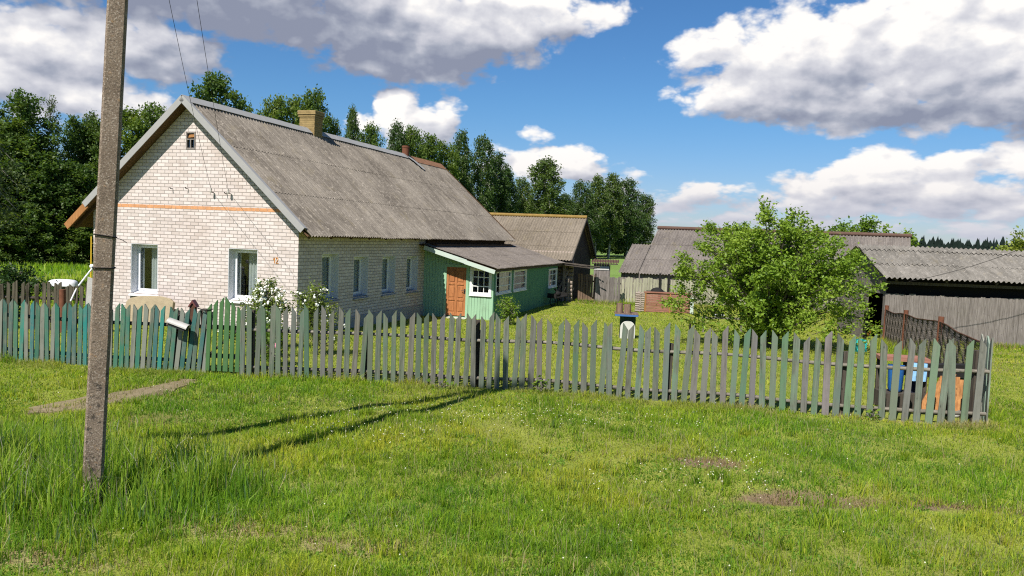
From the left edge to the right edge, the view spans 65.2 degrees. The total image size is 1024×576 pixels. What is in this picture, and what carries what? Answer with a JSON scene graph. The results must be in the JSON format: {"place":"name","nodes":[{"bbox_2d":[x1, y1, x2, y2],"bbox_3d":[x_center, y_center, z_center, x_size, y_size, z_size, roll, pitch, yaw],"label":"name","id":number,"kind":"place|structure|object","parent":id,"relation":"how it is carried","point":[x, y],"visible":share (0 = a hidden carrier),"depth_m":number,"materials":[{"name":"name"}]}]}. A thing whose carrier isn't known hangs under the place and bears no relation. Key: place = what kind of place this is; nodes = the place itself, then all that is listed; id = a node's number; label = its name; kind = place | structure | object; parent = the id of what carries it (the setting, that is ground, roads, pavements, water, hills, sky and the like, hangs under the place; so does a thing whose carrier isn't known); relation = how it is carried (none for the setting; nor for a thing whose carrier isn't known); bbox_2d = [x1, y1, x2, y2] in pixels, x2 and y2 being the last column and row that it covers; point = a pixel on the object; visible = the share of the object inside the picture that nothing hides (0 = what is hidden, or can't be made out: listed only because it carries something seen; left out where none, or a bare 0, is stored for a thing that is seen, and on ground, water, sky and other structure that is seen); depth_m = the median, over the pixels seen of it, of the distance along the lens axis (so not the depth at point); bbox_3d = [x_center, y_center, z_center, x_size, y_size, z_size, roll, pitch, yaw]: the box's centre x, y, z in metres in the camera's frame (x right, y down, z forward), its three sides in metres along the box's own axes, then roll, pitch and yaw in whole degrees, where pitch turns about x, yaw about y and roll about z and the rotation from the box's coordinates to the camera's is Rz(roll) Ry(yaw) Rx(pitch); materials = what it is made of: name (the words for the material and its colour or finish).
{"place":"outdoors","nodes":[
{"label":"outdoors","id":0,"kind":"place"},
{"bbox_2d":[28,379,195,414],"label":"path","id":1,"kind":"structure","parent":0,"point":[137,392],"depth_m":11.79,"materials":[{"name":"soil"}]},
{"bbox_2d":[0,222,1023,575],"bbox_3d":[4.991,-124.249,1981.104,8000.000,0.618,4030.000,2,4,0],"label":"ground","id":2,"kind":"structure","parent":0,"point":[614,270],"depth_m":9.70,"materials":[{"name":"green plant"}]},
{"bbox_2d":[0,165,20,260],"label":"understorey tree","id":3,"kind":"object","parent":2,"relation":"on","point":[11,222],"visible":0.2,"depth_m":49.88,"materials":[{"name":"green plant"}]},
{"bbox_2d":[0,210,29,264],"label":"understorey tree","id":4,"kind":"object","parent":2,"relation":"on","point":[10,239],"visible":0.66,"depth_m":49.75,"materials":[{"name":"green plant"}]},
{"bbox_2d":[0,143,42,250],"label":"willow tree","id":5,"kind":"object","parent":2,"relation":"on","point":[6,172],"visible":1,"depth_m":34.14,"materials":[{"name":"green plant"}]},
{"bbox_2d":[0,115,56,235],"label":"broadleaf tree","id":6,"kind":"object","parent":2,"relation":"on","point":[5,125],"visible":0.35,"depth_m":51.56,"materials":[{"name":"green plant"}]},
{"bbox_2d":[0,258,57,312],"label":"garden bush","id":7,"kind":"object","parent":2,"relation":"on","point":[11,275],"visible":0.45,"depth_m":25.01,"materials":[{"name":"green plant"}]},
{"bbox_2d":[0,156,64,262],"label":"understorey tree","id":8,"kind":"object","parent":2,"relation":"on","point":[23,193],"visible":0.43,"depth_m":50.66,"materials":[{"name":"green plant"}]},
{"bbox_2d":[0,87,65,262],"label":"broadleaf tree","id":9,"kind":"object","parent":2,"relation":"on","point":[25,109],"visible":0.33,"depth_m":52.46,"materials":[{"name":"green plant"}]},
{"bbox_2d":[5,202,72,265],"bbox_3d":[-30.330,-3.263,51.569,4.291,4.653,4.057,1,4,-12],"label":"understorey tree","id":10,"kind":"object","parent":2,"relation":"on","point":[34,253],"visible":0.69,"depth_m":50.91,"materials":[{"name":"green plant"}]},
{"bbox_2d":[0,280,86,330],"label":"picket fence","id":11,"kind":"object","parent":2,"relation":"on","point":[37,297],"visible":0.41,"depth_m":20.06,"materials":[{"name":"wood"}]},
{"bbox_2d":[13,149,79,263],"bbox_3d":[-30.667,-5.205,52.343,5.023,7.825,5.313,4,4,28],"label":"understorey tree","id":12,"kind":"object","parent":2,"relation":"on","point":[44,166],"visible":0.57,"depth_m":51.95,"materials":[{"name":"green plant"}]},
{"bbox_2d":[39,94,66,260],"bbox_3d":[-31.809,-7.347,54.681,3.386,11.875,2.702,-1,5,-43],"label":"broadleaf tree","id":13,"kind":"object","parent":2,"relation":"on","point":[51,110],"visible":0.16,"depth_m":54.50,"materials":[{"name":"green plant"}]},
{"bbox_2d":[59,289,65,332],"bbox_3d":[-11.020,0.769,19.618,0.143,1.470,0.150,2,4,0],"label":"rusty post","id":14,"kind":"object","parent":2,"relation":"on","point":[62,297],"visible":0.4,"depth_m":19.53,"materials":[{"name":"brown metal"}]},
{"bbox_2d":[49,279,78,297],"bbox_3d":[-18.018,0.088,32.118,1.080,0.885,0.660,2,4,-10],"label":"white tub","id":15,"kind":"object","parent":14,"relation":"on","point":[67,282],"visible":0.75,"depth_m":31.89,"materials":[{"name":"plastic"}]},
{"bbox_2d":[46,219,92,265],"bbox_3d":[-28.870,-2.776,52.974,4.133,3.571,4.526,-1,5,-44],"label":"understorey tree","id":16,"kind":"object","parent":2,"relation":"on","point":[79,240],"visible":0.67,"depth_m":52.44,"materials":[{"name":"green plant"}]},
{"bbox_2d":[45,158,97,262],"bbox_3d":[-29.444,-5.044,54.086,5.118,7.352,5.604,5,5,41],"label":"understorey tree","id":17,"kind":"object","parent":2,"relation":"on","point":[83,177],"visible":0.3,"depth_m":53.48,"materials":[{"name":"green plant"}]},
{"bbox_2d":[55,113,99,209],"bbox_3d":[-30.981,-6.948,57.371,4.229,10.730,3.682,5,4,34],"label":"broadleaf tree","id":18,"kind":"object","parent":2,"relation":"on","point":[75,130],"visible":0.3,"depth_m":56.48,"materials":[{"name":"green plant"}]},
{"bbox_2d":[72,117,100,196],"bbox_3d":[-30.095,-7.025,57.950,4.495,10.901,4.400,0,5,-37],"label":"broadleaf tree","id":19,"kind":"object","parent":2,"relation":"on","point":[97,123],"visible":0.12,"depth_m":57.04,"materials":[{"name":"green plant"}]},
{"bbox_2d":[74,154,98,202],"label":"understorey tree","id":20,"kind":"object","parent":2,"relation":"on","point":[94,167],"visible":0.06,"depth_m":54.89,"materials":[{"name":"green plant"}]},
{"bbox_2d":[78,110,98,160],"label":"birch tree","id":21,"kind":"object","parent":2,"relation":"on","point":[87,116],"visible":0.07,"depth_m":57.85,"materials":[{"name":"green plant"}]},
{"bbox_2d":[86,277,91,305],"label":"grey slab","id":22,"kind":"structure","parent":2,"relation":"on","point":[89,291],"depth_m":19.81,"materials":[{"name":"concrete"}]},
{"bbox_2d":[82,0,127,506],"bbox_3d":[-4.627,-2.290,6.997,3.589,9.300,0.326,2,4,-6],"label":"concrete pole","id":23,"kind":"object","parent":2,"relation":"on","point":[103,267],"visible":0.95,"depth_m":7.18,"materials":[{"name":"grey concrete"}]},
{"bbox_2d":[0,299,212,372],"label":"picket fence","id":24,"kind":"object","parent":2,"relation":"on","point":[41,318],"visible":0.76,"depth_m":14.18,"materials":[{"name":"teal wood"}]},
{"bbox_2d":[166,317,190,330],"bbox_3d":[-5.760,0.632,13.829,0.380,0.126,0.170,20,6,6],"label":"mailbox","id":25,"kind":"object","parent":24,"relation":"attached to","point":[177,324],"visible":1,"depth_m":13.77,"materials":[{"name":"metal"}]},
{"bbox_2d":[120,104,150,159],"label":"broadleaf tree","id":26,"kind":"object","parent":2,"relation":"on","point":[131,121],"visible":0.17,"depth_m":58.85,"materials":[{"name":"green plant"}]},
{"bbox_2d":[128,101,165,144],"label":"broadleaf tree","id":27,"kind":"object","parent":2,"relation":"on","point":[150,113],"visible":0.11,"depth_m":61.10,"materials":[{"name":"green plant"}]},
{"bbox_2d":[125,296,174,326],"bbox_3d":[-10.463,0.910,22.918,1.778,1.400,0.110,3,-10,16],"label":"rough slab","id":28,"kind":"object","parent":2,"relation":"on","point":[160,302],"depth_m":22.91,"materials":[{"name":"beige paint"}]},
{"bbox_2d":[188,299,198,368],"bbox_3d":[-5.672,0.985,14.227,0.165,1.561,0.140,2,4,0],"label":"capped post","id":29,"kind":"object","parent":2,"relation":"on","point":[193,304],"visible":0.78,"depth_m":14.15,"materials":[{"name":"brown wood"}]},
{"bbox_2d":[188,71,245,107],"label":"broadleaf tree","id":30,"kind":"object","parent":2,"relation":"on","point":[218,88],"visible":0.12,"depth_m":66.12,"materials":[{"name":"green plant"}]},
{"bbox_2d":[197,297,240,371],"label":"garden gate","id":31,"kind":"structure","parent":2,"relation":"on","point":[226,327],"depth_m":13.90,"materials":[{"name":"green wood"}]},
{"bbox_2d":[231,98,253,112],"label":"broadleaf tree","id":32,"kind":"object","parent":2,"relation":"on","point":[248,108],"visible":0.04,"depth_m":68.27,"materials":[{"name":"green plant"}]},
{"bbox_2d":[217,305,289,357],"bbox_3d":[-5.222,0.914,16.103,1.516,1.189,0.903,2,4,0],"label":"flowering shrub","id":33,"kind":"object","parent":2,"relation":"on","point":[267,320],"visible":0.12,"depth_m":16.05,"materials":[{"name":"green plant"}]},
{"bbox_2d":[236,275,297,341],"bbox_3d":[-5.406,0.574,17.743,1.350,1.740,0.996,0,4,-29],"label":"flowering shrub","id":34,"kind":"object","parent":2,"relation":"on","point":[264,298],"visible":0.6,"depth_m":17.57,"materials":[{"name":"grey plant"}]},
{"bbox_2d":[256,93,289,122],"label":"broadleaf tree","id":35,"kind":"object","parent":2,"relation":"on","point":[275,111],"visible":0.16,"depth_m":71.96,"materials":[{"name":"green plant"}]},
{"bbox_2d":[260,320,290,364],"bbox_3d":[-4.484,1.082,15.114,0.695,0.974,0.710,2,4,0],"label":"peony plant","id":36,"kind":"object","parent":2,"relation":"on","point":[267,343],"visible":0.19,"depth_m":15.05,"materials":[{"name":"green plant"}]},
{"bbox_2d":[63,95,515,333],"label":"brick house","id":37,"kind":"structure","parent":2,"relation":"on","point":[353,223],"depth_m":23.53,"materials":[{"name":"brick"}]},
{"bbox_2d":[128,243,157,295],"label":"window","id":38,"kind":"structure","parent":37,"relation":"in","point":[137,250],"depth_m":23.77,"materials":[{"name":"white plastic"}]},
{"bbox_2d":[186,132,195,148],"bbox_3d":[-9.098,-4.203,22.893,0.525,0.700,0.282,3,4,16],"label":"attic window","id":39,"kind":"structure","parent":37,"relation":"in","point":[190,136],"depth_m":22.79,"materials":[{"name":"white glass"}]},
{"bbox_2d":[228,248,257,303],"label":"window","id":40,"kind":"structure","parent":37,"relation":"in","point":[249,257],"depth_m":22.83,"materials":[{"name":"white plastic"}]},
{"bbox_2d":[321,254,339,302],"bbox_3d":[-5.535,-0.302,23.747,0.451,1.445,1.060,3,4,16],"label":"window","id":41,"kind":"structure","parent":37,"relation":"in","point":[330,262],"depth_m":24.16,"materials":[{"name":"white plastic"}]},
{"bbox_2d":[327,256,369,299],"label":"window","id":42,"kind":"structure","parent":37,"relation":"in","point":[360,262],"depth_m":26.03,"materials":[{"name":"white plastic"}]},
{"bbox_2d":[357,256,396,296],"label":"window","id":43,"kind":"structure","parent":37,"relation":"in","point":[388,262],"depth_m":28.03,"materials":[{"name":"white plastic"}]},
{"bbox_2d":[385,256,418,293],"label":"window","id":44,"kind":"structure","parent":37,"relation":"in","point":[412,264],"depth_m":29.93,"materials":[{"name":"white plastic"}]},
{"bbox_2d":[274,94,312,124],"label":"broadleaf tree","id":45,"kind":"object","parent":2,"relation":"on","point":[294,104],"visible":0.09,"depth_m":73.56,"materials":[{"name":"green plant"}]},
{"bbox_2d":[301,84,332,132],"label":"broadleaf tree","id":46,"kind":"object","parent":2,"relation":"on","point":[317,101],"visible":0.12,"depth_m":75.85,"materials":[{"name":"green plant"}]},
{"bbox_2d":[287,277,352,350],"bbox_3d":[-4.006,0.653,16.845,1.289,1.753,1.014,5,4,34],"label":"flowering shrub","id":47,"kind":"object","parent":2,"relation":"on","point":[311,304],"visible":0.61,"depth_m":16.79,"materials":[{"name":"green plant"}]},
{"bbox_2d":[326,115,344,135],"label":"birch tree","id":48,"kind":"object","parent":2,"relation":"on","point":[335,126],"visible":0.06,"depth_m":78.58,"materials":[{"name":"green plant"}]},
{"bbox_2d":[344,105,361,140],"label":"birch tree","id":49,"kind":"object","parent":2,"relation":"on","point":[352,125],"visible":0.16,"depth_m":80.61,"materials":[{"name":"green plant"}]},
{"bbox_2d":[359,120,386,146],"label":"broadleaf tree","id":50,"kind":"object","parent":2,"relation":"on","point":[372,135],"visible":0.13,"depth_m":83.70,"materials":[{"name":"green plant"}]},
{"bbox_2d":[386,118,409,152],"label":"birch tree","id":51,"kind":"object","parent":2,"relation":"on","point":[400,136],"visible":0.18,"depth_m":86.94,"materials":[{"name":"green plant"}]},
{"bbox_2d":[402,125,431,159],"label":"broadleaf tree","id":52,"kind":"object","parent":2,"relation":"on","point":[414,137],"visible":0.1,"depth_m":89.38,"materials":[{"name":"green plant"}]},
{"bbox_2d":[416,130,441,162],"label":"broadleaf tree","id":53,"kind":"object","parent":2,"relation":"on","point":[432,144],"visible":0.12,"depth_m":92.44,"materials":[{"name":"green plant"}]},
{"bbox_2d":[426,369,456,389],"bbox_3d":[-1.181,1.579,13.340,0.493,0.454,0.400,2,4,-9],"label":"dock plant","id":54,"kind":"object","parent":2,"relation":"on","point":[441,384],"visible":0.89,"depth_m":13.31,"materials":[{"name":"green plant"}]},
{"bbox_2d":[437,139,463,180],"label":"broadleaf tree","id":55,"kind":"object","parent":2,"relation":"on","point":[451,156],"visible":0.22,"depth_m":94.76,"materials":[{"name":"green plant"}]},
{"bbox_2d":[451,128,476,195],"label":"birch tree","id":56,"kind":"object","parent":2,"relation":"on","point":[465,181],"visible":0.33,"depth_m":98.11,"materials":[{"name":"green plant"}]},
{"bbox_2d":[467,130,501,212],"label":"birch tree","id":57,"kind":"object","parent":2,"relation":"on","point":[484,181],"visible":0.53,"depth_m":102.02,"materials":[{"name":"green plant"}]},
{"bbox_2d":[419,243,565,319],"bbox_3d":[-0.289,-0.347,35.447,3.095,3.125,12.461,3,4,16],"label":"green annex","id":58,"kind":"object","parent":2,"relation":"on","point":[471,281],"visible":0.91,"depth_m":30.44,"materials":[{"name":"wood"}]},
{"bbox_2d":[445,267,466,315],"bbox_3d":[-2.111,0.128,30.159,0.790,1.830,0.128,3,4,16],"label":"door","id":59,"kind":"structure","parent":58,"relation":"in","point":[456,276],"depth_m":30.17,"materials":[{"name":"brown wood"}]},
{"bbox_2d":[469,265,499,298],"bbox_3d":[-1.088,-0.248,30.097,1.085,1.270,0.605,3,4,16],"label":"window","id":60,"kind":"structure","parent":58,"relation":"in","point":[475,273],"depth_m":29.95,"materials":[{"name":"white glass"}]},
{"bbox_2d":[480,271,511,295],"bbox_3d":[-0.564,-0.254,30.905,0.605,1.180,2.280,3,4,16],"label":"window","id":61,"kind":"structure","parent":58,"relation":"in","point":[503,276],"depth_m":30.93,"materials":[{"name":"white glass"}]},
{"bbox_2d":[507,269,526,292],"bbox_3d":[0.086,-0.353,33.089,0.605,1.170,2.200,3,4,16],"label":"window","id":62,"kind":"structure","parent":58,"relation":"in","point":[518,274],"depth_m":33.25,"materials":[{"name":"white glass"}]},
{"bbox_2d":[548,268,556,288],"bbox_3d":[1.900,-0.481,38.475,0.205,0.930,1.710,3,4,16],"label":"window","id":63,"kind":"structure","parent":58,"relation":"in","point":[551,271],"depth_m":38.67,"materials":[{"name":"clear glass"}]},
{"bbox_2d":[484,151,512,212],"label":"birch tree","id":64,"kind":"object","parent":2,"relation":"on","point":[505,203],"visible":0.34,"depth_m":105.87,"materials":[{"name":"green plant"}]},
{"bbox_2d":[15,376,999,571],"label":"clover flowers","id":65,"kind":"object","parent":2,"relation":"on","point":[549,464],"visible":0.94,"depth_m":10.09,"materials":[{"name":"white plant"}]},
{"bbox_2d":[494,295,520,324],"bbox_3d":[-0.107,0.830,28.488,0.874,1.182,0.980,-1,5,-42],"label":"garden bush","id":66,"kind":"object","parent":2,"relation":"on","point":[510,310],"visible":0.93,"depth_m":28.45,"materials":[{"name":"green plant"}]},
{"bbox_2d":[495,167,520,212],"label":"birch tree","id":67,"kind":"object","parent":2,"relation":"on","point":[515,198],"visible":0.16,"depth_m":108.80,"materials":[{"name":"green plant"}]},
{"bbox_2d":[0,260,1023,416],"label":"yard grass","id":68,"kind":"structure","parent":2,"relation":"on","point":[46,268],"depth_m":22.63,"materials":[{"name":"green plant"}]},
{"bbox_2d":[512,175,538,213],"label":"birch tree","id":69,"kind":"object","parent":2,"relation":"on","point":[526,207],"visible":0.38,"depth_m":111.94,"materials":[{"name":"green plant"}]},
{"bbox_2d":[529,375,551,391],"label":"dock plant","id":70,"kind":"object","parent":2,"relation":"on","point":[542,387],"visible":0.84,"depth_m":13.43,"materials":[{"name":"green plant"}]},
{"bbox_2d":[489,212,599,301],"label":"log barn","id":71,"kind":"structure","parent":2,"relation":"on","point":[568,239],"depth_m":42.05,"materials":[{"name":"wood"}]},
{"bbox_2d":[524,155,572,214],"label":"birch tree","id":72,"kind":"object","parent":2,"relation":"on","point":[541,187],"visible":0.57,"depth_m":118.05,"materials":[{"name":"green plant"}]},
{"bbox_2d":[547,287,573,305],"bbox_3d":[2.254,0.419,37.578,0.500,0.880,1.713,5,5,36],"label":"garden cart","id":73,"kind":"object","parent":2,"relation":"on","point":[556,295],"visible":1,"depth_m":37.26,"materials":[{"name":"black metal"}]},
{"bbox_2d":[555,193,579,214],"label":"birch tree","id":74,"kind":"object","parent":2,"relation":"on","point":[567,196],"visible":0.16,"depth_m":124.65,"materials":[{"name":"green plant"}]},
{"bbox_2d":[570,179,602,242],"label":"birch tree","id":75,"kind":"object","parent":2,"relation":"on","point":[584,194],"visible":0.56,"depth_m":129.57,"materials":[{"name":"green plant"}]},
{"bbox_2d":[578,273,596,300],"bbox_3d":[3.794,0.075,40.603,0.931,1.650,0.100,2,4,-2],"label":"plank fence","id":76,"kind":"object","parent":2,"relation":"on","point":[588,292],"visible":0.77,"depth_m":40.56,"materials":[{"name":"wood"}]},
{"bbox_2d":[585,173,614,252],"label":"birch tree","id":77,"kind":"object","parent":2,"relation":"on","point":[599,201],"visible":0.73,"depth_m":134.98,"materials":[{"name":"green plant"}]},
{"bbox_2d":[591,258,618,297],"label":"outhouse","id":78,"kind":"structure","parent":2,"relation":"on","point":[603,270],"depth_m":42.61,"materials":[{"name":"grey wood"}]},
{"bbox_2d":[595,276,620,301],"bbox_3d":[4.840,0.065,40.325,1.319,1.352,0.081,2,4,-4],"label":"plank fence","id":79,"kind":"object","parent":2,"relation":"on","point":[609,293],"visible":0.83,"depth_m":40.29,"materials":[{"name":"grey wood"}]},
{"bbox_2d":[597,172,628,257],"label":"birch tree","id":80,"kind":"object","parent":2,"relation":"on","point":[614,189],"visible":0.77,"depth_m":140.01,"materials":[{"name":"green plant"}]},
{"bbox_2d":[240,302,989,424],"bbox_3d":[1.311,1.286,13.309,12.048,1.637,0.737,3,4,8],"label":"picket fence","id":81,"kind":"object","parent":2,"relation":"on","point":[974,371],"visible":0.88,"depth_m":13.24,"materials":[{"name":"grey wood"}]},
{"bbox_2d":[606,175,651,256],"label":"birch tree","id":82,"kind":"object","parent":2,"relation":"on","point":[629,190],"visible":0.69,"depth_m":146.84,"materials":[{"name":"green plant"}]},
{"bbox_2d":[631,193,657,244],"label":"birch tree","id":83,"kind":"object","parent":2,"relation":"on","point":[646,204],"visible":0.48,"depth_m":154.80,"materials":[{"name":"green plant"}]},
{"bbox_2d":[635,291,693,313],"bbox_3d":[6.877,0.671,36.565,2.620,1.030,1.044,2,4,1],"label":"compost box","id":84,"kind":"object","parent":2,"relation":"on","point":[640,302],"visible":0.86,"depth_m":36.08,"materials":[{"name":"brown wood"}]},
{"bbox_2d":[620,273,745,304],"bbox_3d":[9.084,0.145,41.500,7.398,1.720,0.170,2,4,-9],"label":"plank fence","id":85,"kind":"object","parent":2,"relation":"on","point":[637,283],"visible":0.38,"depth_m":41.18,"materials":[{"name":"grey wood"}]},
{"bbox_2d":[619,226,911,311],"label":"long barn","id":86,"kind":"structure","parent":2,"relation":"on","point":[653,259],"depth_m":44.77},
{"bbox_2d":[657,195,888,347],"bbox_3d":[7.557,-0.419,23.573,6.663,4.660,4.778,2,4,0],"label":"apple tree","id":87,"kind":"object","parent":2,"relation":"on","point":[767,279],"visible":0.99,"depth_m":22.95,"materials":[{"name":"green plant"}]},
{"bbox_2d":[828,214,900,232],"bbox_3d":[19.519,-1.553,45.622,5.130,5.352,4.010,1,4,-25],"label":"elder bush","id":88,"kind":"object","parent":2,"relation":"on","point":[865,226],"visible":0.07,"depth_m":45.20,"materials":[{"name":"green plant"}]},
{"bbox_2d":[862,311,870,345],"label":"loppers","id":89,"kind":"object","parent":2,"relation":"on","point":[864,335],"visible":0.49,"depth_m":24.21,"materials":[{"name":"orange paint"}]},
{"bbox_2d":[855,404,889,421],"bbox_3d":[5.600,1.963,12.377,0.428,0.364,0.408,0,4,-34],"label":"dock plant","id":90,"kind":"object","parent":2,"relation":"on","point":[871,416],"visible":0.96,"depth_m":12.31,"materials":[{"name":"green plant"}]},
{"bbox_2d":[873,388,914,408],"bbox_3d":[6.406,1.856,13.355,0.550,0.260,0.450,2,4,0],"label":"timber block","id":91,"kind":"object","parent":2,"relation":"on","point":[899,399],"depth_m":13.13,"materials":[{"name":"grey wood"}]},
{"bbox_2d":[887,364,904,391],"bbox_3d":[6.375,1.492,13.306,0.263,0.430,0.270,2,4,0],"label":"blue bucket","id":92,"kind":"object","parent":91,"relation":"on","point":[901,376],"visible":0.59,"depth_m":13.24,"materials":[{"name":"plastic"}]},
{"bbox_2d":[875,353,930,400],"bbox_3d":[6.525,1.599,13.456,0.770,0.910,0.440,3,4,12],"label":"potting table","id":93,"kind":"object","parent":2,"relation":"on","point":[904,359],"visible":0.31,"depth_m":13.27,"materials":[{"name":"brown wood"}]},
{"bbox_2d":[912,363,927,381],"bbox_3d":[6.667,1.380,13.123,0.240,0.300,0.040,3,4,12],"label":"blue cloth","id":94,"kind":"object","parent":93,"relation":"hanging from","point":[915,373],"visible":0.32,"depth_m":13.12,"materials":[{"name":"blue fabric"}]},
{"bbox_2d":[900,227,929,247],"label":"elder bush","id":95,"kind":"object","parent":2,"relation":"on","point":[913,240],"visible":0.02,"depth_m":45.77,"materials":[{"name":"green plant"}]},
{"bbox_2d":[818,229,1022,249],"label":"wood","id":96,"kind":"object","parent":2,"relation":"on","point":[959,244],"visible":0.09,"depth_m":420.54,"materials":[{"name":"green plant"}]},
{"bbox_2d":[837,244,1023,347],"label":"plank shed","id":97,"kind":"structure","parent":2,"relation":"on","point":[985,298],"depth_m":27.55,"materials":[{"name":"wood"}]},
{"bbox_2d":[882,305,979,363],"bbox_3d":[10.012,1.534,19.682,0.262,2.051,14.862,4,4,19],"label":"netting fence","id":98,"kind":"object","parent":2,"relation":"on","point":[941,328],"visible":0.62,"depth_m":19.53,"materials":[{"name":"metal"}]},
{"bbox_2d":[903,362,964,379],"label":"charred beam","id":99,"kind":"structure","parent":2,"relation":"on","point":[958,366],"depth_m":13.57,"materials":[{"name":"black wood"}]},
{"bbox_2d":[921,376,963,415],"bbox_3d":[7.041,1.634,12.920,0.950,0.853,0.230,3,4,10],"label":"board stack","id":100,"kind":"object","parent":2,"relation":"on","point":[958,391],"visible":0.16,"depth_m":12.93,"materials":[{"name":"orange wood"}]},
{"bbox_2d":[980,334,993,421],"bbox_3d":[7.398,1.420,12.552,0.106,1.362,0.803,4,4,24],"label":"picket fence","id":101,"kind":"object","parent":2,"relation":"on","point":[986,384],"visible":0.52,"depth_m":12.36,"materials":[{"name":"grey wood"}]},
{"bbox_2d":[990,225,1023,251],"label":"garden bush","id":102,"kind":"object","parent":2,"relation":"on","point":[1018,244],"visible":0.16,"depth_m":49.67,"materials":[{"name":"green plant"}]},
{"bbox_2d":[0,0,1023,246],"label":"sky","id":103,"kind":"structure","parent":0,"point":[910,113],"materials":[{"name":"blue"}]},
{"bbox_2d":[614,311,638,338],"bbox_3d":[3.630,1.206,25.523,0.740,0.840,0.945,3,4,6],"label":"garden well","id":104,"kind":"object","parent":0,"point":[628,320],"visible":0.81,"depth_m":25.20,"materials":[{"name":"white paint"}]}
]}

